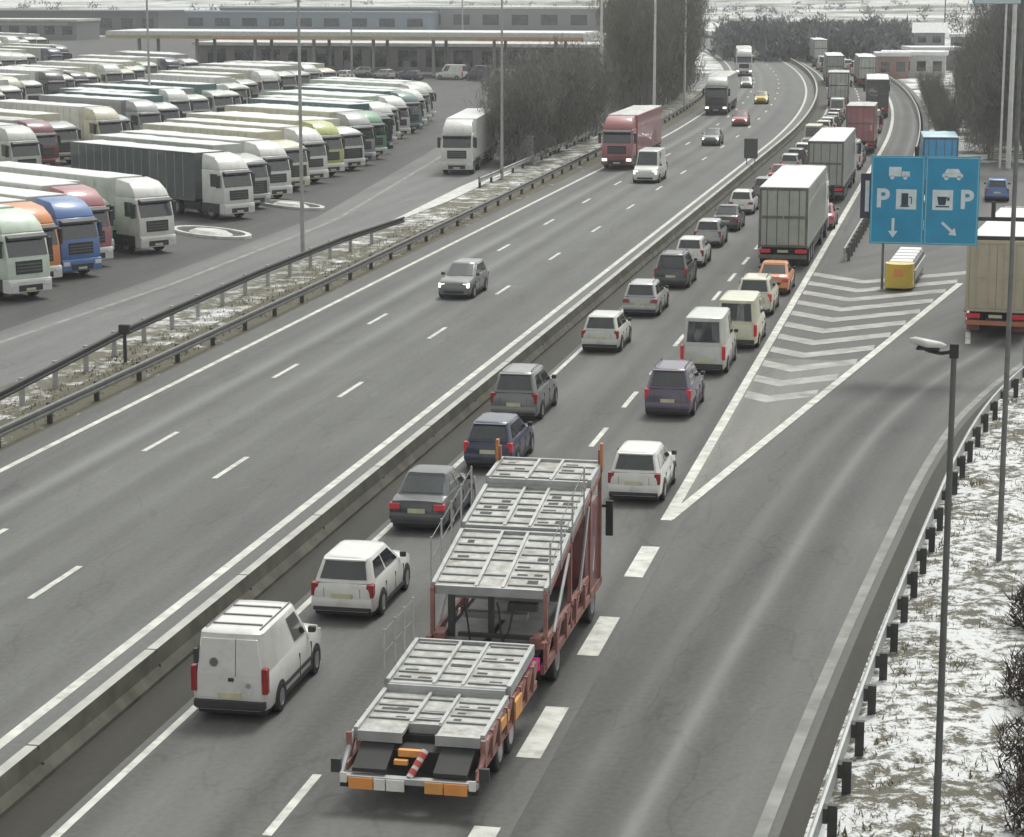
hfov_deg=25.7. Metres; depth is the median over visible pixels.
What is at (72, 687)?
edge line
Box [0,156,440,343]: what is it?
service edge line
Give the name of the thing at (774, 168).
parked car
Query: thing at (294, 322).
edge line
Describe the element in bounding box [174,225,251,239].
traffic island
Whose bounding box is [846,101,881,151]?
box truck
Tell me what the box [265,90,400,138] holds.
semi truck
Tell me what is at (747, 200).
parked car
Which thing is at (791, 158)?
parked car
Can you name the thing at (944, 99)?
bare tree
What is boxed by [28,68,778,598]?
lane dashes
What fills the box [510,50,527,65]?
window
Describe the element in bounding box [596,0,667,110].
bare tree
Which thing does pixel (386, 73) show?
parked car
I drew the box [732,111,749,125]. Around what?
car
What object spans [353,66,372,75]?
parked car
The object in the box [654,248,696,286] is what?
parked car
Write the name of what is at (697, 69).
bare tree
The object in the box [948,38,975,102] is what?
bare tree
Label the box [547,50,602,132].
bare tree
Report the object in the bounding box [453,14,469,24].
window
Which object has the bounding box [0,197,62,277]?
semi truck
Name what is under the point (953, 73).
bare tree
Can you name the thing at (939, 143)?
box truck
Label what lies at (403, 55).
window
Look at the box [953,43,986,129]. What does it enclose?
bare tree
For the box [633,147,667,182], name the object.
delivery van
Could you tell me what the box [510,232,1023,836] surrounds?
ramp
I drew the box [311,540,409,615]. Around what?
parked car
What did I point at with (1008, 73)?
bare tree
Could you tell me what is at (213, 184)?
semi truck
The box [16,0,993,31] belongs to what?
hedges
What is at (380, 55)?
window
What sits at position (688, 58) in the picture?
bare tree
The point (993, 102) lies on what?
bare tree
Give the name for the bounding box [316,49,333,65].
window
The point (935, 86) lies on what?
bare tree
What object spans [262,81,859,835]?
lane dashes
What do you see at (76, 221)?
semi truck
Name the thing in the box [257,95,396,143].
semi truck
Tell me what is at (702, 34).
bare tree
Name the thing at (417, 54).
shop building
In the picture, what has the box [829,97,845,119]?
white van
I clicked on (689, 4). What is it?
bare tree
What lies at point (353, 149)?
semi truck
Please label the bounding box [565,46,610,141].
bare tree
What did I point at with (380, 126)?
semi truck
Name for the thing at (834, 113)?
parked car
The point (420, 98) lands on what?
semi truck
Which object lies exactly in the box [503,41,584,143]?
bare tree
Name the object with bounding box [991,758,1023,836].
bush
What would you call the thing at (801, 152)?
parked car
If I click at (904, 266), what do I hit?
crash cushion
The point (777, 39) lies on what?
wood
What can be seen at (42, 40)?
semi truck
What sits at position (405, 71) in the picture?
parked car
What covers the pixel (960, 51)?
bare tree
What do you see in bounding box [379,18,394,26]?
window
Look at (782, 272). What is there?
parked car
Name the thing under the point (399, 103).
semi truck
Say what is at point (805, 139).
parked car
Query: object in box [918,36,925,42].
window
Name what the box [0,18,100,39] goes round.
building
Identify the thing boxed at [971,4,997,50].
bare tree
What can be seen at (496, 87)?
bare tree
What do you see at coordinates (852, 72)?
white van
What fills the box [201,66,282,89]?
semi truck
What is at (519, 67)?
bare tree
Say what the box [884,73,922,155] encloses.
guardrail
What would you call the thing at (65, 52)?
semi truck
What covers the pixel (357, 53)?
window
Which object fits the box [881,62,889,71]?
window
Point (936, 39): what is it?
window
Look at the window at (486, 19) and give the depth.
592.00 m
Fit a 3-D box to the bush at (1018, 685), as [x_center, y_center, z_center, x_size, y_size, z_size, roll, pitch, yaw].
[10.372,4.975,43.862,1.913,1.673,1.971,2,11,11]
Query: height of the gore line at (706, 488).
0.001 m
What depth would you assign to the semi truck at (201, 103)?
213.18 m
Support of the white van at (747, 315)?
on the motorway at (204, 774)
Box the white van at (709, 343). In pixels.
[680,306,737,371]
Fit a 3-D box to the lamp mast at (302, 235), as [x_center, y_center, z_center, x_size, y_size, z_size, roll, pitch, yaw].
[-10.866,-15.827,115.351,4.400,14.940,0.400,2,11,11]
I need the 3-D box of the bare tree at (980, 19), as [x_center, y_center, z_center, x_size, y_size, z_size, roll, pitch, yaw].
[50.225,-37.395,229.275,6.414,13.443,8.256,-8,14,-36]
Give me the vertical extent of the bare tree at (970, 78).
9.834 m
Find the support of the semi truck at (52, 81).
on the truck park
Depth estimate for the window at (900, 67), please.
319.98 m
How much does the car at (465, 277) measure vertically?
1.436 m
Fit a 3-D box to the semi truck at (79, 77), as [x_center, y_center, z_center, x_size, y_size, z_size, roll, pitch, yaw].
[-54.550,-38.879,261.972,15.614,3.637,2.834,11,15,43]
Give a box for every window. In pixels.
[9,26,18,32]
[27,26,36,33]
[44,26,54,34]
[62,26,72,34]
[100,18,111,27]
[121,18,132,27]
[142,18,153,28]
[188,18,202,25]
[207,48,225,62]
[215,18,229,25]
[234,49,252,60]
[242,18,256,25]
[261,49,279,60]
[269,18,283,25]
[288,49,306,61]
[296,18,311,26]
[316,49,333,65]
[324,18,338,26]
[343,49,361,65]
[352,18,366,26]
[370,50,385,66]
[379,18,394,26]
[398,50,416,66]
[407,19,422,26]
[426,50,444,66]
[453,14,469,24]
[454,50,472,66]
[482,15,498,24]
[482,50,500,66]
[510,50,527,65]
[512,15,527,24]
[538,51,557,63]
[541,15,557,24]
[571,15,586,24]
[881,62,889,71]
[896,62,904,71]
[917,61,925,70]
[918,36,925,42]
[932,36,940,42]
[933,61,941,70]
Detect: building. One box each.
[0,9,183,34]
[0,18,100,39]
[183,10,439,29]
[192,40,606,70]
[219,5,610,31]
[873,51,910,77]
[880,50,948,77]
[901,46,964,69]
[912,22,947,45]
[949,33,972,46]
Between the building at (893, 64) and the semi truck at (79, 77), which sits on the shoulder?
the building at (893, 64)
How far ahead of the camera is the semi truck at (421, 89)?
221.02 m
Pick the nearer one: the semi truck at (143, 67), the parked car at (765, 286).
the parked car at (765, 286)
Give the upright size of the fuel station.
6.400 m
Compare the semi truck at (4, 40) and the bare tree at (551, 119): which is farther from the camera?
the semi truck at (4, 40)
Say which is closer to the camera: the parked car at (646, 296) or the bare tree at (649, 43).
the parked car at (646, 296)
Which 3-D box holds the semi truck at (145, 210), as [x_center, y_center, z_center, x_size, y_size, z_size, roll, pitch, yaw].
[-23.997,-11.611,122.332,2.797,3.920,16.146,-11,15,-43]
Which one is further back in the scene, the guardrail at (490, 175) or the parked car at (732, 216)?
the guardrail at (490, 175)
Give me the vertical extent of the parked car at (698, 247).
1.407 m
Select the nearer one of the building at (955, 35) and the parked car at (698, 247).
the parked car at (698, 247)
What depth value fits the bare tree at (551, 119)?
176.31 m
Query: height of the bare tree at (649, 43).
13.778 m
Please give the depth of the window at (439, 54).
345.31 m
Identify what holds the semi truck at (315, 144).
on the truck park
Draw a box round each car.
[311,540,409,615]
[337,70,354,76]
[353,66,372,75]
[372,69,395,78]
[389,464,475,527]
[396,68,421,76]
[398,70,423,80]
[438,258,488,297]
[464,412,533,466]
[491,361,557,418]
[581,310,631,350]
[608,440,676,499]
[623,277,668,314]
[644,358,704,414]
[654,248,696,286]
[676,235,711,265]
[694,218,727,245]
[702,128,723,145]
[713,204,744,229]
[729,188,758,213]
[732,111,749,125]
[738,272,780,313]
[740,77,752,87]
[752,50,759,59]
[752,176,770,197]
[754,91,768,103]
[759,260,795,293]
[768,164,786,175]
[779,153,802,164]
[787,148,807,164]
[794,142,807,155]
[799,138,810,141]
[812,56,817,66]
[816,119,833,126]
[820,116,837,126]
[824,112,842,126]
[826,115,840,126]
[828,203,838,228]
[829,108,844,122]
[844,59,851,68]
[861,144,866,162]
[984,177,1009,200]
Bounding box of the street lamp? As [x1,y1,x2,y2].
[910,337,958,836]
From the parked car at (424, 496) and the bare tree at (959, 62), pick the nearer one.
the parked car at (424, 496)
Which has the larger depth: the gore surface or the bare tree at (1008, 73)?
the bare tree at (1008, 73)
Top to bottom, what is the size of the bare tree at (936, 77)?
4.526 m
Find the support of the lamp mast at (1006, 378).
on the verge
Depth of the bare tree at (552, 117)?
180.24 m
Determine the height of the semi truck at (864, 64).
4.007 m
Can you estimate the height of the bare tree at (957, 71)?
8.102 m
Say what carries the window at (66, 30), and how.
in the building at (67, 28)
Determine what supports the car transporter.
on the motorway at (204, 774)
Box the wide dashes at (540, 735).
[468,546,658,836]
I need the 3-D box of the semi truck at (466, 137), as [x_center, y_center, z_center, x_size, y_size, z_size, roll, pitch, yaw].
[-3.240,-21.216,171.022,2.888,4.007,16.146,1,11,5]
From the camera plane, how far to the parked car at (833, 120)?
204.62 m
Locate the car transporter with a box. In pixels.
[331,438,612,796]
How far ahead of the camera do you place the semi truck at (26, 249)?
99.91 m
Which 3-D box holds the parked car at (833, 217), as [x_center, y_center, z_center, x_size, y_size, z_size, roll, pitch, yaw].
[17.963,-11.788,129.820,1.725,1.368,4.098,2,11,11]
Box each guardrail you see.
[0,92,702,447]
[0,217,404,405]
[478,100,661,186]
[807,366,1023,836]
[843,218,869,260]
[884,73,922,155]
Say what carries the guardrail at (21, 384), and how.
on the verge strip at (188, 318)
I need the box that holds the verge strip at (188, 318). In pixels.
[0,83,705,419]
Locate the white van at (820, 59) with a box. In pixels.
[816,55,823,69]
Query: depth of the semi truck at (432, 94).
225.80 m
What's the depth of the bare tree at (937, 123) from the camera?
177.74 m
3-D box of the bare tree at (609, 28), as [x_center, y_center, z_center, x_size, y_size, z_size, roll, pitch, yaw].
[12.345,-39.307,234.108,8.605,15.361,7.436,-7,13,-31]
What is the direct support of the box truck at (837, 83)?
on the motorway at (204, 774)
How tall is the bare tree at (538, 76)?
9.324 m
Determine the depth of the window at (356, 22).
587.82 m
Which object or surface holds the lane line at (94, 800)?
on the motorway at (204, 774)
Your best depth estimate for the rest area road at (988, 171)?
150.47 m
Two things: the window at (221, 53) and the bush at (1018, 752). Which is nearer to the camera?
the bush at (1018, 752)
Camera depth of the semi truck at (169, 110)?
196.33 m
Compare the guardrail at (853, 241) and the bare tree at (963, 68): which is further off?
the bare tree at (963, 68)
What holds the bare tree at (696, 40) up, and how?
on the ground at (904, 10)
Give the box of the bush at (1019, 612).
[998,576,1023,630]
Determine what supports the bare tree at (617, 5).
on the ground at (904, 10)
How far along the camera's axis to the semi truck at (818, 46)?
374.84 m
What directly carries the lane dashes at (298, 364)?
on the motorway at (130, 526)
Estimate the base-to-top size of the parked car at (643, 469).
1.407 m
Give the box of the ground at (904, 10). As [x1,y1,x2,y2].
[0,0,1023,829]
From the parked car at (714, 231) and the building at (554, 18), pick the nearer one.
the parked car at (714, 231)
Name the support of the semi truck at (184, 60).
on the truck park
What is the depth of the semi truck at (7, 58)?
311.47 m
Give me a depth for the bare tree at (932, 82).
234.46 m
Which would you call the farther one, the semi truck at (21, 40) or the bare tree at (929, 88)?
the semi truck at (21, 40)
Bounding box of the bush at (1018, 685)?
[995,640,1023,706]
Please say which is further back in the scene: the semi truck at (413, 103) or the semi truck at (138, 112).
the semi truck at (413, 103)
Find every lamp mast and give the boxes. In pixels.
[146,0,150,85]
[297,0,304,251]
[350,0,352,76]
[462,0,462,40]
[499,0,504,179]
[599,0,602,133]
[653,0,655,104]
[683,0,686,103]
[944,0,945,45]
[996,0,1023,560]
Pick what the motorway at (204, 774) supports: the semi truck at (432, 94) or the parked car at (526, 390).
the parked car at (526, 390)
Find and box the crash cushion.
[885,247,925,288]
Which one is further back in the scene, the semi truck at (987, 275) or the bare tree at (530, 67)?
the bare tree at (530, 67)
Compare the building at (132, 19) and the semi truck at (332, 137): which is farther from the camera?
the building at (132, 19)
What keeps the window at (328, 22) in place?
in the building at (338, 20)
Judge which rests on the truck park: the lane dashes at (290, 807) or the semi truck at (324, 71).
the semi truck at (324, 71)
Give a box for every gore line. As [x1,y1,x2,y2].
[661,32,893,519]
[663,283,962,518]
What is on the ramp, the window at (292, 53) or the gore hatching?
the gore hatching
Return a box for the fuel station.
[106,29,598,76]
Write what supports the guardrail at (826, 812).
on the ground at (904, 10)
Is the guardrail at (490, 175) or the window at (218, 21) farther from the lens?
the window at (218, 21)
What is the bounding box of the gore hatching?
[744,271,965,401]
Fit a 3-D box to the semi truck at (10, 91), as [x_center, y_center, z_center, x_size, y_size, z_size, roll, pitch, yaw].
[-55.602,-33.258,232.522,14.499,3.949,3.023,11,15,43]
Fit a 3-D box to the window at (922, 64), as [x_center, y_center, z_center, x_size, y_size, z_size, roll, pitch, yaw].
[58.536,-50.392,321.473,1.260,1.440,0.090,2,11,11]
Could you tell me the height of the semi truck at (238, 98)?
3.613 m
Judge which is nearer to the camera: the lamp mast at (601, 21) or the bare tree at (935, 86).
the lamp mast at (601, 21)
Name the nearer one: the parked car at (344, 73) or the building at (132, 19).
the parked car at (344, 73)
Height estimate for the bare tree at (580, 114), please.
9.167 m
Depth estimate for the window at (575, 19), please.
587.39 m
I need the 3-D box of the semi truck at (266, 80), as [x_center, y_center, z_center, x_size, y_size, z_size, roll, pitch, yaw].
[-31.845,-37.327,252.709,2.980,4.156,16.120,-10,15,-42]
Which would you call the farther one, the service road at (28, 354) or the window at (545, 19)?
the window at (545, 19)
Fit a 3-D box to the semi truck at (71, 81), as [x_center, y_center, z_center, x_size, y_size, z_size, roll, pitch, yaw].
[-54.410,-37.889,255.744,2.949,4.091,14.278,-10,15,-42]
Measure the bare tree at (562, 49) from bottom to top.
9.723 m
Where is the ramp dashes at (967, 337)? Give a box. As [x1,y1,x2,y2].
[965,311,970,343]
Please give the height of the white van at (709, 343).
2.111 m
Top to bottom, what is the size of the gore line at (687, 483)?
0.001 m
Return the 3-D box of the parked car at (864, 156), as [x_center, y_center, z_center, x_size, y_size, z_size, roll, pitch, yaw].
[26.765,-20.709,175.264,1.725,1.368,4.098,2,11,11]
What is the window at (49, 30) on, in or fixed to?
in the building at (67, 28)
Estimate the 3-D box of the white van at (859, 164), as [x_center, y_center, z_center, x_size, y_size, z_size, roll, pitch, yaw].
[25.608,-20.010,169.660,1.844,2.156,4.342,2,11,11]
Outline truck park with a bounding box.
[0,37,605,330]
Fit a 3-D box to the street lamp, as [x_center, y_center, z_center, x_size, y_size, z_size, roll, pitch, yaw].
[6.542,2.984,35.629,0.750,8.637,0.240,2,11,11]
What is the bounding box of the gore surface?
[684,358,858,499]
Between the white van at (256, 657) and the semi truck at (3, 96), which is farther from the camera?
the semi truck at (3, 96)
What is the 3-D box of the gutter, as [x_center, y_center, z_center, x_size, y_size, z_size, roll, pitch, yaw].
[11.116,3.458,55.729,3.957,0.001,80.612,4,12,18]
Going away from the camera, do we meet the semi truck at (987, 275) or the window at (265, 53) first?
the semi truck at (987, 275)
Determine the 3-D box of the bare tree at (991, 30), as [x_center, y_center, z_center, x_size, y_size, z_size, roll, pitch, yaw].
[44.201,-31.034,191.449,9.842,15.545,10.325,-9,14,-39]
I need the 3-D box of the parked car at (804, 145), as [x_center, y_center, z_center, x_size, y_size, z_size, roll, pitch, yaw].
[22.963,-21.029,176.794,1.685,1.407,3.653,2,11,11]
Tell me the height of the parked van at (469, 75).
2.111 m
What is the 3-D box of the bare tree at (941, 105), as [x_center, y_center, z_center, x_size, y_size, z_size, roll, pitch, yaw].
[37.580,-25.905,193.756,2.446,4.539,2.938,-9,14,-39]
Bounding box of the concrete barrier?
[0,35,818,818]
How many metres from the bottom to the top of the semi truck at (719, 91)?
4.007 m
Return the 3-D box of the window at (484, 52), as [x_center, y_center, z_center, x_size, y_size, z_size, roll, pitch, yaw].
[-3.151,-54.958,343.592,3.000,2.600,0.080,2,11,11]
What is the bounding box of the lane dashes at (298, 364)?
[0,74,754,533]
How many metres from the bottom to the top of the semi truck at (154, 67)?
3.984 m
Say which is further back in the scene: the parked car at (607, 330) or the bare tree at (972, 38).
the bare tree at (972, 38)
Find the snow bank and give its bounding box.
[393,133,594,219]
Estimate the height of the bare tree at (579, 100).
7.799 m
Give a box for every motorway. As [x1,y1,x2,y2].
[0,38,813,765]
[40,32,896,836]
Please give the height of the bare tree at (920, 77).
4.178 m
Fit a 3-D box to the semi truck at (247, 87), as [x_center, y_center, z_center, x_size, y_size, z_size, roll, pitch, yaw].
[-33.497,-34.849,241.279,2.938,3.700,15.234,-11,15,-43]
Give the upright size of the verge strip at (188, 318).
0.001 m
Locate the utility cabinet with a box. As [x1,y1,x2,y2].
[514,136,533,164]
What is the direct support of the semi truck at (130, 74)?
on the truck park
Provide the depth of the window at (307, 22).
590.70 m
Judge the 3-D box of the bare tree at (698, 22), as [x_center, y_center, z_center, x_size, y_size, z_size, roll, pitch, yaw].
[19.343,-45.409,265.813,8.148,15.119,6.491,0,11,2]
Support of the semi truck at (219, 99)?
on the truck park
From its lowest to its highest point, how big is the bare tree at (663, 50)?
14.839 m
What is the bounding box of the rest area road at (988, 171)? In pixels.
[842,163,1023,231]
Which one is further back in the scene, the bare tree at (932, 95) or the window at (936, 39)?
the window at (936, 39)
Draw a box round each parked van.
[435,64,467,79]
[465,65,492,80]
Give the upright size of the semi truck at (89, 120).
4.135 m
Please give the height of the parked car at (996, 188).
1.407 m
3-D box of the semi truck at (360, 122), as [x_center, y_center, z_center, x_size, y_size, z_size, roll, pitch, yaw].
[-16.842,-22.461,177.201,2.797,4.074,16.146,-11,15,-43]
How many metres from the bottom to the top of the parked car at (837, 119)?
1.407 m
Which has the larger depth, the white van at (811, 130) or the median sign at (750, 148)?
the white van at (811, 130)
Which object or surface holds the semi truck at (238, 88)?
on the truck park
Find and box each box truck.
[826,70,851,106]
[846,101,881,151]
[915,131,958,193]
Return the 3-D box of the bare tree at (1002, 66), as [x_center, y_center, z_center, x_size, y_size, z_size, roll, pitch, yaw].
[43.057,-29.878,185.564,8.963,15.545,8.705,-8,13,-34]
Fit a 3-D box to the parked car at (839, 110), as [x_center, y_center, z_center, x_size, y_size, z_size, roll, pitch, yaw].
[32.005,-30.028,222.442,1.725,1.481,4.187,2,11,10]
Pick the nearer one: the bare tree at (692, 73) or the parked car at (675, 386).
the parked car at (675, 386)
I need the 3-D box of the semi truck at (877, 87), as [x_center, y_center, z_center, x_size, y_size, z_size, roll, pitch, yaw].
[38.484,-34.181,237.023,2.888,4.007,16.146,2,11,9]
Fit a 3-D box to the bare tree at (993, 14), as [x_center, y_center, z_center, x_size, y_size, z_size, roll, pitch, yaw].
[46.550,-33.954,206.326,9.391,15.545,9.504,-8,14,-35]
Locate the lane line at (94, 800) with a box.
[50,60,828,836]
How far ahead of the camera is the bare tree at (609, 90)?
206.72 m
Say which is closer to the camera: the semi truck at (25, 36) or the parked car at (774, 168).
the parked car at (774, 168)
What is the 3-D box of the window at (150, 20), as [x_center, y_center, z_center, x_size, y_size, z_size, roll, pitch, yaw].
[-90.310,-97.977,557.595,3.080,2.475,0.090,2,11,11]
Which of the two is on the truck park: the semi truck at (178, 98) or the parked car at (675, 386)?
the semi truck at (178, 98)
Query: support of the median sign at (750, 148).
on the concrete barrier
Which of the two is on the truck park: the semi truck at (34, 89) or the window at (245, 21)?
the semi truck at (34, 89)
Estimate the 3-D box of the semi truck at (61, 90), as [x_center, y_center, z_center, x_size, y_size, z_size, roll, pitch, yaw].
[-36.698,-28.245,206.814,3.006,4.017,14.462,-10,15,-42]
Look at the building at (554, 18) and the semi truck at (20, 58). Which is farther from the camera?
the building at (554, 18)
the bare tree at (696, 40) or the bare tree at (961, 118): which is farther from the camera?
the bare tree at (696, 40)
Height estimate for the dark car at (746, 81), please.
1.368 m
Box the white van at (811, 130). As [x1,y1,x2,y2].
[804,123,822,137]
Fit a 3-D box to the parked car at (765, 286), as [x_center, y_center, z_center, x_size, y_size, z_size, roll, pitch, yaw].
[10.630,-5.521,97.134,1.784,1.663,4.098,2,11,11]
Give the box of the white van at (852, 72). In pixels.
[850,61,853,75]
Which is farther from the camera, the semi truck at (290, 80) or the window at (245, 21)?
the window at (245, 21)
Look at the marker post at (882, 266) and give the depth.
103.59 m
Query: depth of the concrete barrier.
54.65 m
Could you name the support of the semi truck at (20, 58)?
on the truck park
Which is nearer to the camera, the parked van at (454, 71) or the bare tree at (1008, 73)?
the bare tree at (1008, 73)
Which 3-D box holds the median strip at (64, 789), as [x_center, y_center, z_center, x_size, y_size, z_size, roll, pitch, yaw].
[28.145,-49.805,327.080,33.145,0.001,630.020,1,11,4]
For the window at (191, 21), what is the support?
in the building at (338, 20)
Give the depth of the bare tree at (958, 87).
219.11 m
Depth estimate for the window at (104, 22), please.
559.67 m
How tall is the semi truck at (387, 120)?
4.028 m
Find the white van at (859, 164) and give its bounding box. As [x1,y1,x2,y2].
[856,139,863,168]
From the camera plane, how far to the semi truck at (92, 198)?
111.86 m
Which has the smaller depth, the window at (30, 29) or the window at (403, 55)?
the window at (403, 55)
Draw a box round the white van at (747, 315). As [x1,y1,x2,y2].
[719,290,767,346]
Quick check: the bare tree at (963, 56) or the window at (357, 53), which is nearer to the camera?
the bare tree at (963, 56)
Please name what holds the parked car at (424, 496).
on the motorway at (204, 774)
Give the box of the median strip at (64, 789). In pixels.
[0,63,826,836]
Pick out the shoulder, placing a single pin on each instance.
(904, 139)
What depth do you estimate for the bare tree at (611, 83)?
202.98 m
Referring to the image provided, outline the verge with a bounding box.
[804,378,1023,836]
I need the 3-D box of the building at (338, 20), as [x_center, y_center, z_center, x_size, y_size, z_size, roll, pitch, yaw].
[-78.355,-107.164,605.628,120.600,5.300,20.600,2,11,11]
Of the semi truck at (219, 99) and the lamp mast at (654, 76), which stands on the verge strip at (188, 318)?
the lamp mast at (654, 76)
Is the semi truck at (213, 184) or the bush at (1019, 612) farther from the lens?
the semi truck at (213, 184)
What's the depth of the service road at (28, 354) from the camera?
110.44 m
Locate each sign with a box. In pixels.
[744,138,757,164]
[860,155,1023,245]
[974,0,1020,168]
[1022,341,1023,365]
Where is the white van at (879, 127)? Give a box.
[878,109,882,132]
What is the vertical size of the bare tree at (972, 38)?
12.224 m
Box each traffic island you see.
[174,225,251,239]
[261,200,324,210]
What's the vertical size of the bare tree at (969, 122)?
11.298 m
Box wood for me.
[707,11,914,60]
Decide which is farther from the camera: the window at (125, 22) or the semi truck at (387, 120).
the window at (125, 22)
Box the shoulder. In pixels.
[708,31,929,155]
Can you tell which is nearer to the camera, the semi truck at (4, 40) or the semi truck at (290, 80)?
the semi truck at (290, 80)
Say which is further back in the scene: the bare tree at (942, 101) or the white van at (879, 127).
the white van at (879, 127)
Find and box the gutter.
[779,377,1023,836]
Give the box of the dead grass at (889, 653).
[1,209,1023,836]
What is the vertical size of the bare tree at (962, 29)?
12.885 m
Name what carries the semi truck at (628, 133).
on the motorway at (130, 526)
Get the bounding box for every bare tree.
[464,57,577,164]
[470,38,565,155]
[473,44,580,154]
[478,50,567,159]
[480,41,576,145]
[488,41,569,139]
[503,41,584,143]
[508,70,570,152]
[513,45,603,142]
[517,69,565,151]
[522,41,617,152]
[543,31,603,125]
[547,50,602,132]
[552,59,607,145]
[555,42,621,126]
[557,39,617,139]
[559,46,624,133]
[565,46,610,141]
[588,0,666,107]
[589,0,657,112]
[589,54,626,129]
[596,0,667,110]
[598,0,667,106]
[607,0,682,110]
[638,0,685,104]
[642,0,682,104]
[644,0,690,103]
[653,0,689,98]
[659,0,696,104]
[663,0,709,101]
[671,0,702,99]
[671,5,707,97]
[677,0,715,88]
[678,0,706,96]
[686,16,704,85]
[687,0,711,79]
[691,3,705,81]
[695,10,715,80]
[914,66,936,100]
[915,71,930,104]
[920,68,943,109]
[920,75,949,124]
[921,72,942,101]
[921,78,937,115]
[921,83,956,128]
[922,76,951,117]
[922,96,962,143]
[923,68,945,85]
[929,93,946,129]
[932,96,960,123]
[935,89,957,117]
[936,88,964,145]
[938,97,969,140]
[942,6,1013,141]
[945,37,973,121]
[945,56,959,96]
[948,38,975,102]
[948,39,980,95]
[949,45,965,113]
[950,26,989,131]
[950,53,973,113]
[951,35,987,125]
[951,60,971,118]
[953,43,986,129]
[954,27,1018,160]
[954,38,1007,149]
[956,18,1016,153]
[958,6,986,48]
[960,18,979,49]
[964,0,995,37]
[967,0,1021,124]
[971,2,996,36]
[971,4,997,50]
[972,0,1022,133]
[977,4,1022,144]
[978,4,1010,105]
[981,4,1004,43]
[982,4,1023,159]
[983,4,1022,150]
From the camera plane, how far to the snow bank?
148.75 m
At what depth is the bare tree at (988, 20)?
209.38 m
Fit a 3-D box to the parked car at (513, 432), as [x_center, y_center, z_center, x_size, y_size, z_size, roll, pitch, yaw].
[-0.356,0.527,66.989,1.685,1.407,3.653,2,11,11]
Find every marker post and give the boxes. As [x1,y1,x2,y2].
[118,324,129,361]
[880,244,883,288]
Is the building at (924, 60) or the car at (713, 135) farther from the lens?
the building at (924, 60)
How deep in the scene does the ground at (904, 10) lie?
957.40 m
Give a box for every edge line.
[0,39,806,748]
[0,50,731,471]
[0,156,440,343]
[753,362,1021,836]
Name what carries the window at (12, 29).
in the building at (67, 28)
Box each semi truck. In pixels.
[0,32,37,43]
[0,35,31,43]
[0,36,20,45]
[0,46,64,60]
[0,48,37,64]
[0,51,17,65]
[0,66,76,87]
[0,67,68,94]
[0,73,44,100]
[0,75,25,95]
[0,79,24,99]
[0,92,8,99]
[0,99,125,140]
[0,108,80,162]
[0,116,60,165]
[0,122,43,163]
[0,161,176,252]
[0,172,114,249]
[0,174,113,258]
[0,186,101,273]
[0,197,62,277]
[0,204,52,298]
[5,43,71,58]
[8,64,99,82]
[9,52,29,64]
[29,34,48,43]
[36,60,124,83]
[39,94,163,129]
[44,101,133,130]
[59,87,151,93]
[63,70,91,86]
[64,59,147,78]
[64,90,181,121]
[70,140,254,218]
[73,58,147,72]
[77,54,159,73]
[79,83,192,117]
[92,133,270,206]
[110,63,136,79]
[114,51,179,54]
[118,55,181,70]
[120,52,199,66]
[120,129,292,197]
[121,79,234,111]
[123,84,211,112]
[142,122,309,189]
[144,73,248,103]
[157,70,260,97]
[166,117,328,181]
[178,66,280,95]
[186,112,344,174]
[199,63,297,89]
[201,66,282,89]
[217,84,242,104]
[219,111,365,168]
[224,60,321,78]
[224,62,311,85]
[224,104,375,162]
[232,78,252,103]
[249,97,392,148]
[254,103,387,157]
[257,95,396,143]
[261,61,338,76]
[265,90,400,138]
[279,89,410,136]
[294,85,422,131]
[302,83,427,124]
[309,78,431,120]
[316,77,435,116]
[437,108,494,173]
[598,105,661,168]
[702,71,737,113]
[734,45,753,75]
[758,164,834,264]
[806,37,827,61]
[807,127,860,199]
[821,52,843,83]
[852,53,876,86]
[863,73,889,116]
[964,206,1023,331]
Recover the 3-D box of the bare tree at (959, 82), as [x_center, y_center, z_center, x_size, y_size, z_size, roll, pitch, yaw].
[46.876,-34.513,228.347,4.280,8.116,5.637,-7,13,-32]
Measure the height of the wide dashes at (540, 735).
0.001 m
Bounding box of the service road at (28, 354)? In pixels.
[0,73,711,386]
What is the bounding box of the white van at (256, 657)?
[191,599,320,714]
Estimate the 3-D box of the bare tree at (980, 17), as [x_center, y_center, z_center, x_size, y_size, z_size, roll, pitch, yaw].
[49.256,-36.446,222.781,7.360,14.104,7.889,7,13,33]
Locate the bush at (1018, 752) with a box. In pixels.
[986,700,1023,793]
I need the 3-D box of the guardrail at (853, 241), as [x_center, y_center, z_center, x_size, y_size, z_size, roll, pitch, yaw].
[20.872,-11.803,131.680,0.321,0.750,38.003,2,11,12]

